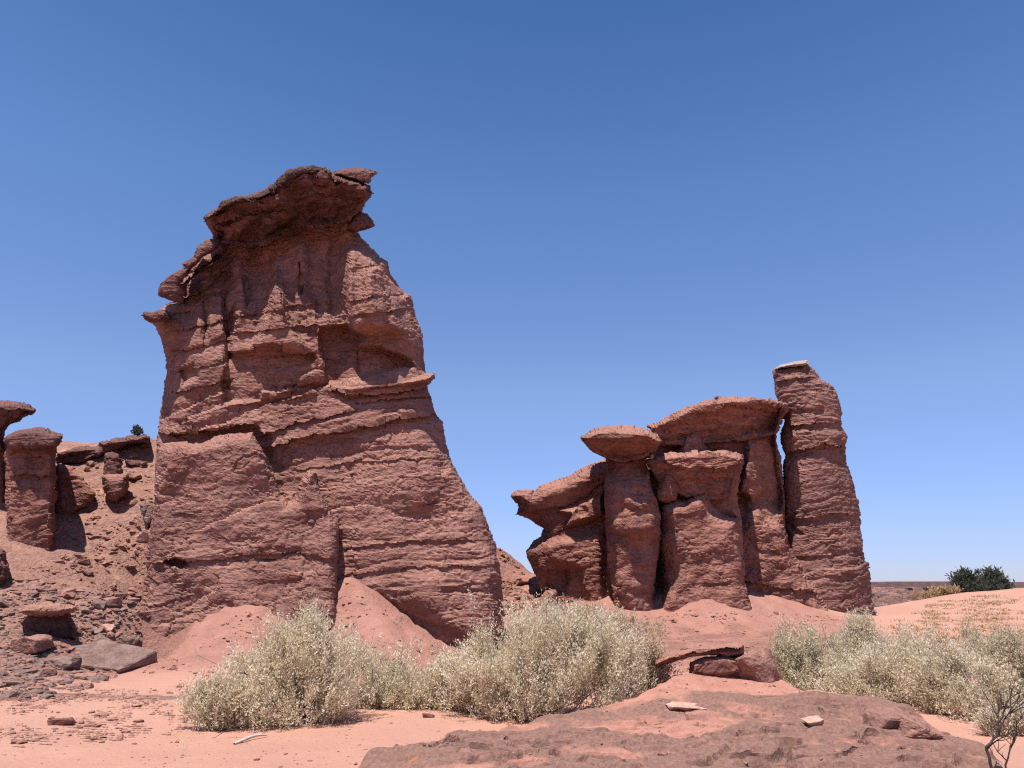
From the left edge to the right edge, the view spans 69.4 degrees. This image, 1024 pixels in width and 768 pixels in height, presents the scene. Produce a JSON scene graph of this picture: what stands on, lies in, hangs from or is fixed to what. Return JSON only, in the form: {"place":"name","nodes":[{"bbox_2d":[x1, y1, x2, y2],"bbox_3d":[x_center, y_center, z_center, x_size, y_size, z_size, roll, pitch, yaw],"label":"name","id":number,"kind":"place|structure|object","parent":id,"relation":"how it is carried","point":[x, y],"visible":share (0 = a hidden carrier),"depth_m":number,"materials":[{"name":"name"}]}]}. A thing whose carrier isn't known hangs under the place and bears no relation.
{"place":"outdoors","nodes":[
{"label":"outdoors","id":0,"kind":"place"},
{"bbox_2d":[0,688,191,747],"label":"gravel","id":1,"kind":"structure","parent":0,"point":[97,736],"depth_m":8.94,"materials":[{"name":"red gravel"}]},
{"bbox_2d":[0,438,1023,767],"bbox_3d":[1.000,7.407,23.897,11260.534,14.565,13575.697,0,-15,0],"label":"ground","id":2,"kind":"structure","parent":0,"point":[368,730],"depth_m":19.14,"materials":[{"name":"orange sand"}]},
{"bbox_2d":[0,549,9,585],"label":"edge boulder","id":3,"kind":"object","parent":2,"relation":"on","point":[4,568],"visible":0.97,"depth_m":20.17,"materials":[{"name":"stone"}]},
{"bbox_2d":[0,400,35,503],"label":"overhanging rock","id":4,"kind":"object","parent":2,"relation":"on","point":[11,412],"visible":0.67,"depth_m":26.09,"materials":[{"name":"stone"}]},
{"bbox_2d":[9,634,53,653],"bbox_3d":[-10.339,5.584,15.910,0.839,0.393,0.754,1,-9,-20],"label":"loose rock","id":5,"kind":"object","parent":2,"relation":"on","point":[33,643],"visible":0.91,"depth_m":15.65,"materials":[{"name":"stone"}]},
{"bbox_2d":[3,427,62,551],"bbox_3d":[-16.081,3.918,24.695,2.095,5.200,4.622,10,-18,-32],"label":"rock column","id":6,"kind":"object","parent":2,"relation":"on","point":[31,492],"visible":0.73,"depth_m":23.57,"materials":[{"name":"red stone"}]},
{"bbox_2d":[20,613,76,639],"bbox_3d":[-11.538,6.031,18.482,1.887,0.688,1.233,0,-15,0],"label":"hollow rock","id":7,"kind":"object","parent":2,"relation":"on","point":[64,626],"visible":0.74,"depth_m":17.93,"materials":[{"name":"stone"}]},
{"bbox_2d":[18,601,76,617],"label":"overhanging slab","id":8,"kind":"structure","parent":7,"relation":"on","point":[42,609],"depth_m":16.76,"materials":[{"name":"stone"}]},
{"bbox_2d":[39,668,57,677],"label":"loose rock","id":9,"kind":"object","parent":2,"relation":"on","point":[45,672],"visible":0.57,"depth_m":13.38,"materials":[{"name":"stone"}]},
{"bbox_2d":[47,717,76,725],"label":"loose rock","id":10,"kind":"object","parent":2,"relation":"on","point":[63,721],"visible":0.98,"depth_m":8.63,"materials":[{"name":"stone"}]},
{"bbox_2d":[43,655,81,670],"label":"loose rock","id":11,"kind":"object","parent":2,"relation":"on","point":[66,662],"visible":0.89,"depth_m":15.16,"materials":[{"name":"stone"}]},
{"bbox_2d":[0,588,138,699],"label":"grey rubble","id":12,"kind":"object","parent":2,"relation":"on","point":[46,693],"visible":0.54,"depth_m":15.79,"materials":[{"name":"stone"}]},
{"bbox_2d":[54,463,95,515],"bbox_3d":[-15.954,4.592,26.759,1.481,3.497,2.169,7,-17,-26],"label":"half buried rock","id":13,"kind":"object","parent":2,"relation":"on","point":[76,492],"visible":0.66,"depth_m":26.26,"materials":[{"name":"red stone"}]},
{"bbox_2d":[0,444,153,703],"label":"rubble","id":14,"kind":"object","parent":2,"relation":"on","point":[70,592],"visible":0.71,"depth_m":20.28,"materials":[{"name":"stone"}]},
{"bbox_2d":[71,679,93,688],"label":"loose rock","id":15,"kind":"object","parent":2,"relation":"on","point":[87,684],"visible":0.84,"depth_m":12.73,"materials":[{"name":"stone"}]},
{"bbox_2d":[77,559,89,564],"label":"loose rock","id":16,"kind":"object","parent":2,"relation":"on","point":[84,561],"visible":0.95,"depth_m":23.21,"materials":[{"name":"stone"}]},
{"bbox_2d":[73,673,96,679],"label":"loose rock","id":17,"kind":"object","parent":2,"relation":"on","point":[82,676],"visible":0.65,"depth_m":13.80,"materials":[{"name":"stone"}]},
{"bbox_2d":[55,434,149,463],"bbox_3d":[-16.739,2.689,30.121,4.680,1.530,2.505,0,-15,0],"label":"ridge ledge","id":18,"kind":"object","parent":2,"relation":"on","point":[78,454],"visible":0.94,"depth_m":29.21,"materials":[{"name":"stone"}]},
{"bbox_2d":[130,424,144,435],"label":"tuft","id":19,"kind":"object","parent":18,"relation":"on","point":[137,430],"visible":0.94,"depth_m":30.66,"materials":[{"name":"green plant"}]},
{"bbox_2d":[100,624,114,630],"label":"loose rock","id":20,"kind":"object","parent":2,"relation":"on","point":[108,627],"visible":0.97,"depth_m":19.20,"materials":[{"name":"stone"}]},
{"bbox_2d":[103,597,122,606],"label":"loose rock","id":21,"kind":"object","parent":2,"relation":"on","point":[114,601],"visible":0.88,"depth_m":19.97,"materials":[{"name":"stone"}]},
{"bbox_2d":[69,639,157,672],"bbox_3d":[-8.954,6.080,16.455,1.915,0.404,1.645,3,1,9],"label":"slab","id":22,"kind":"object","parent":2,"relation":"on","point":[104,654],"depth_m":16.22,"materials":[{"name":"stone"}]},
{"bbox_2d":[101,452,128,502],"bbox_3d":[-14.337,3.332,26.821,0.908,1.931,2.044,10,-18,-33],"label":"hoodoo","id":23,"kind":"object","parent":2,"relation":"on","point":[115,481],"visible":1,"depth_m":26.30,"materials":[{"name":"stone"}]},
{"bbox_2d":[114,593,128,597],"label":"loose rock","id":24,"kind":"object","parent":2,"relation":"on","point":[124,595],"visible":0.7,"depth_m":20.42,"materials":[{"name":"stone"}]},
{"bbox_2d":[119,634,140,644],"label":"loose rock","id":25,"kind":"object","parent":2,"relation":"on","point":[132,640],"visible":0.75,"depth_m":19.23,"materials":[{"name":"brown stone"}]},
{"bbox_2d":[125,460,141,465],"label":"loose rock","id":26,"kind":"object","parent":2,"relation":"on","point":[132,462],"visible":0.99,"depth_m":28.78,"materials":[{"name":"stone"}]},
{"bbox_2d":[129,474,141,479],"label":"loose rock","id":27,"kind":"object","parent":2,"relation":"on","point":[135,476],"visible":0.61,"depth_m":27.94,"materials":[{"name":"stone"}]},
{"bbox_2d":[135,532,148,541],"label":"loose rock","id":28,"kind":"object","parent":2,"relation":"on","point":[142,536],"visible":0.83,"depth_m":25.09,"materials":[{"name":"stone"}]},
{"bbox_2d":[139,503,152,529],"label":"leaning slab","id":29,"kind":"structure","parent":2,"relation":"on","point":[146,511],"depth_m":23.03,"materials":[{"name":"brown stone"}]},
{"bbox_2d":[173,665,256,731],"bbox_3d":[-3.507,3.741,8.735,1.110,0.911,0.819,0,-15,0],"label":"shrub","id":30,"kind":"object","parent":2,"relation":"on","point":[205,708],"visible":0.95,"depth_m":8.61,"materials":[{"name":"beige plant"}]},
{"bbox_2d":[2,717,444,767],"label":"wash pebbles","id":31,"kind":"object","parent":2,"relation":"on","point":[256,759],"visible":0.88,"depth_m":7.39,"materials":[{"name":"stone"}]},
{"bbox_2d":[213,726,244,737],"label":"twigs","id":32,"kind":"object","parent":2,"relation":"on","point":[229,730],"visible":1,"depth_m":8.19,"materials":[{"name":"brown wood"}]},
{"bbox_2d":[233,734,267,744],"bbox_3d":[-2.841,3.827,7.993,0.085,0.050,0.459,-8,-17,28],"label":"stick","id":33,"kind":"object","parent":2,"relation":"on","point":[245,739],"visible":1,"depth_m":7.99,"materials":[{"name":"beige wood"}]},
{"bbox_2d":[190,588,385,730],"bbox_3d":[-2.695,3.391,9.038,2.086,1.733,1.395,-7,-16,24],"label":"shrub","id":34,"kind":"object","parent":2,"relation":"on","point":[280,679],"visible":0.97,"depth_m":8.80,"materials":[{"name":"beige plant"}]},
{"bbox_2d":[141,583,436,693],"bbox_3d":[-4.289,5.424,16.440,7.336,2.011,9.554,5,-16,-19],"label":"mound debris","id":35,"kind":"object","parent":2,"relation":"on","point":[175,668],"visible":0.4,"depth_m":18.78,"materials":[{"name":"stone"}]},
{"bbox_2d":[140,165,504,651],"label":"rock tower","id":36,"kind":"structure","parent":2,"relation":"on","point":[302,451],"depth_m":23.52,"materials":[{"name":"red stone"}]},
{"bbox_2d":[316,628,449,711],"bbox_3d":[-1.706,3.897,9.943,1.987,1.194,1.215,0,-15,0],"label":"shrub","id":37,"kind":"object","parent":2,"relation":"on","point":[400,689],"visible":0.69,"depth_m":9.72,"materials":[{"name":"beige plant"}]},
{"bbox_2d":[422,713,434,717],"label":"loose rock","id":38,"kind":"object","parent":2,"relation":"on","point":[427,715],"visible":1,"depth_m":9.04,"materials":[{"name":"stone"}]},
{"bbox_2d":[414,641,481,712],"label":"shrub","id":39,"kind":"object","parent":2,"relation":"on","point":[434,696],"visible":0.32,"depth_m":9.61,"materials":[{"name":"beige plant"}]},
{"bbox_2d":[497,547,548,637],"bbox_3d":[0.478,7.745,28.118,2.480,3.470,11.112,0,-15,0],"label":"slope rubble","id":40,"kind":"object","parent":2,"relation":"on","point":[514,596],"visible":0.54,"depth_m":29.54,"materials":[{"name":"stone"}]},
{"bbox_2d":[420,588,657,724],"bbox_3d":[0.375,3.453,9.368,2.830,1.747,1.757,-5,-16,18],"label":"shrub","id":41,"kind":"object","parent":2,"relation":"on","point":[518,674],"visible":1,"depth_m":9.08,"materials":[{"name":"beige plant"}]},
{"bbox_2d":[511,459,612,608],"bbox_3d":[2.626,6.952,29.501,5.371,8.524,4.442,0,-15,0],"label":"rock fin","id":42,"kind":"object","parent":2,"relation":"on","point":[566,551],"visible":0.35,"depth_m":28.26,"materials":[{"name":"red stone"}]},
{"bbox_2d":[550,594,669,659],"bbox_3d":[2.027,5.277,15.767,2.546,1.629,1.607,3,-15,-12],"label":"shrub","id":43,"kind":"object","parent":2,"relation":"on","point":[631,620],"visible":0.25,"depth_m":15.60,"materials":[{"name":"plant"}]},
{"bbox_2d":[580,425,661,610],"bbox_3d":[4.173,5.326,26.727,3.334,8.165,3.968,0,-15,0],"label":"mushroom rock","id":44,"kind":"object","parent":2,"relation":"on","point":[633,519],"visible":0.84,"depth_m":25.96,"materials":[{"name":"red stone"}]},
{"bbox_2d":[609,616,688,698],"bbox_3d":[1.740,3.817,9.989,1.016,1.328,1.103,14,-20,-42],"label":"shrub","id":45,"kind":"object","parent":2,"relation":"on","point":[662,676],"visible":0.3,"depth_m":9.87,"materials":[{"name":"plant"}]},
{"bbox_2d":[358,673,1002,767],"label":"rock ledge","id":46,"kind":"object","parent":2,"relation":"on","point":[794,742],"visible":0.92,"depth_m":6.90,"materials":[{"name":"red stone"}]},
{"bbox_2d":[665,701,706,709],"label":"flat stone","id":47,"kind":"object","parent":46,"relation":"on","point":[672,705],"visible":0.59,"depth_m":8.23,"materials":[{"name":"beige stone"}]},
{"bbox_2d":[423,676,958,766],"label":"ledge grit","id":48,"kind":"object","parent":46,"relation":"on","point":[661,753],"visible":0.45,"depth_m":6.78,"materials":[{"name":"stone"}]},
{"bbox_2d":[689,656,741,675],"bbox_3d":[2.760,3.793,9.918,0.872,0.323,0.708,0,-15,0],"label":"boulder","id":49,"kind":"object","parent":46,"relation":"on","point":[716,666],"visible":0.85,"depth_m":9.61,"materials":[{"name":"red stone"}]},
{"bbox_2d":[655,642,743,666],"bbox_3d":[2.508,3.613,9.892,1.271,0.322,0.648,0,-15,0],"label":"tilted slab","id":50,"kind":"object","parent":49,"relation":"on","point":[734,649],"depth_m":9.69,"materials":[{"name":"orange stone"}]},
{"bbox_2d":[732,647,780,682],"bbox_3d":[3.198,3.720,9.729,0.625,0.484,0.554,-8,-4,-17],"label":"boulder","id":51,"kind":"object","parent":46,"relation":"on","point":[758,665],"visible":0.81,"depth_m":9.53,"materials":[{"name":"stone"}]},
{"bbox_2d":[801,715,823,725],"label":"flat stone","id":52,"kind":"object","parent":46,"relation":"on","point":[813,720],"visible":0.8,"depth_m":7.16,"materials":[{"name":"stone"}]},
{"bbox_2d":[863,705,914,729],"bbox_3d":[3.683,3.367,7.326,0.452,0.284,0.404,0,-11,-12],"label":"block","id":53,"kind":"object","parent":46,"relation":"on","point":[884,717],"depth_m":7.28,"materials":[{"name":"brown stone"}]},
{"bbox_2d":[898,714,942,738],"bbox_3d":[3.944,3.373,7.219,0.395,0.240,0.393,9,-11,13],"label":"block","id":54,"kind":"object","parent":46,"relation":"on","point":[917,727],"depth_m":7.09,"materials":[{"name":"stone"}]},
{"bbox_2d":[646,450,751,611],"bbox_3d":[7.131,6.042,27.589,4.401,7.551,4.201,0,-15,0],"label":"mushroom rock","id":55,"kind":"object","parent":2,"relation":"on","point":[695,492],"visible":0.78,"depth_m":26.51,"materials":[{"name":"red stone"}]},
{"bbox_2d":[545,610,866,690],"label":"slope pebbles","id":56,"kind":"object","parent":2,"relation":"on","point":[686,631],"visible":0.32,"depth_m":23.37,"materials":[{"name":"stone"}]},
{"bbox_2d":[645,396,829,610],"bbox_3d":[9.387,5.620,30.857,8.110,11.293,5.775,0,-15,0],"label":"rock butte","id":57,"kind":"object","parent":2,"relation":"on","point":[749,427],"visible":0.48,"depth_m":29.61,"materials":[{"name":"red stone"}]},
{"bbox_2d":[768,612,861,690],"bbox_3d":[4.677,4.155,11.251,1.642,1.350,1.141,0,-15,0],"label":"shrub","id":58,"kind":"object","parent":2,"relation":"on","point":[802,659],"visible":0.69,"depth_m":11.16,"materials":[{"name":"grey plant"}]},
{"bbox_2d":[772,360,874,614],"bbox_3d":[13.267,5.135,31.842,4.492,12.832,3.057,11,-19,-35],"label":"rock pillar","id":59,"kind":"object","parent":2,"relation":"on","point":[822,517],"visible":0.67,"depth_m":30.66,"materials":[{"name":"brown stone"}]},
{"bbox_2d":[824,606,885,671],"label":"shrub","id":60,"kind":"object","parent":2,"relation":"on","point":[859,633],"visible":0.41,"depth_m":12.29,"materials":[{"name":"grey plant"}]},
{"bbox_2d":[788,616,943,706],"bbox_3d":[5.069,3.921,10.359,2.184,1.300,1.288,0,-15,0],"label":"shrub","id":61,"kind":"object","parent":2,"relation":"on","point":[876,673],"visible":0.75,"depth_m":10.16,"materials":[{"name":"beige plant"}]},
{"bbox_2d":[872,585,927,606],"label":"scrub","id":62,"kind":"object","parent":2,"relation":"on","point":[925,588],"visible":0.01,"depth_m":234.57,"materials":[{"name":"green plant"}]},
{"bbox_2d":[913,583,963,599],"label":"grass clump","id":63,"kind":"object","parent":2,"relation":"on","point":[941,590],"visible":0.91,"depth_m":35.98,"materials":[{"name":"beige plant"}]},
{"bbox_2d":[888,620,1023,723],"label":"shrub","id":64,"kind":"object","parent":2,"relation":"on","point":[944,676],"visible":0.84,"depth_m":9.44,"materials":[{"name":"beige plant"}]},
{"bbox_2d":[950,614,983,661],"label":"shrub","id":65,"kind":"object","parent":2,"relation":"on","point":[970,639],"visible":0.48,"depth_m":13.74,"materials":[{"name":"grey plant"}]},
{"bbox_2d":[944,565,1014,593],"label":"dark bush","id":66,"kind":"object","parent":2,"relation":"on","point":[991,579],"visible":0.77,"depth_m":37.92,"materials":[{"name":"green plant"}]},
{"bbox_2d":[958,687,1023,736],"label":"shrub","id":67,"kind":"object","parent":2,"relation":"on","point":[984,720],"visible":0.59,"depth_m":8.22,"materials":[{"name":"beige plant"}]},
{"bbox_2d":[966,613,1023,700],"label":"shrub","id":68,"kind":"object","parent":2,"relation":"on","point":[999,647],"visible":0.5,"depth_m":10.27,"materials":[{"name":"grey plant"}]},
{"bbox_2d":[975,663,1023,767],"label":"bare shrub","id":69,"kind":"object","parent":2,"relation":"on","point":[994,737],"visible":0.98,"depth_m":6.17,"materials":[{"name":"brown wood"}]},
{"bbox_2d":[992,704,1023,767],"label":"bare shrub","id":70,"kind":"object","parent":2,"relation":"on","point":[1012,743],"visible":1,"depth_m":5.84,"materials":[{"name":"brown wood"}]},
{"bbox_2d":[0,0,1023,581],"label":"sky","id":71,"kind":"structure","parent":0,"point":[590,214],"materials":[{"name":"blue"}]},
{"bbox_2d":[871,587,1021,605],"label":"hills","id":72,"kind":"structure","parent":0,"point":[893,596],"depth_m":174.24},
{"bbox_2d":[871,581,1023,587],"bbox_3d":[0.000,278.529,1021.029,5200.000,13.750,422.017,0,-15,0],"label":"mesa","id":73,"kind":"structure","parent":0,"point":[905,584],"depth_m":934.26,"materials":[{"name":"brown stone"}]},
{"bbox_2d":[884,594,1023,650],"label":"dune grass","id":74,"kind":"structure","parent":0,"point":[936,617],"depth_m":26.81,"materials":[{"name":"beige plant"}]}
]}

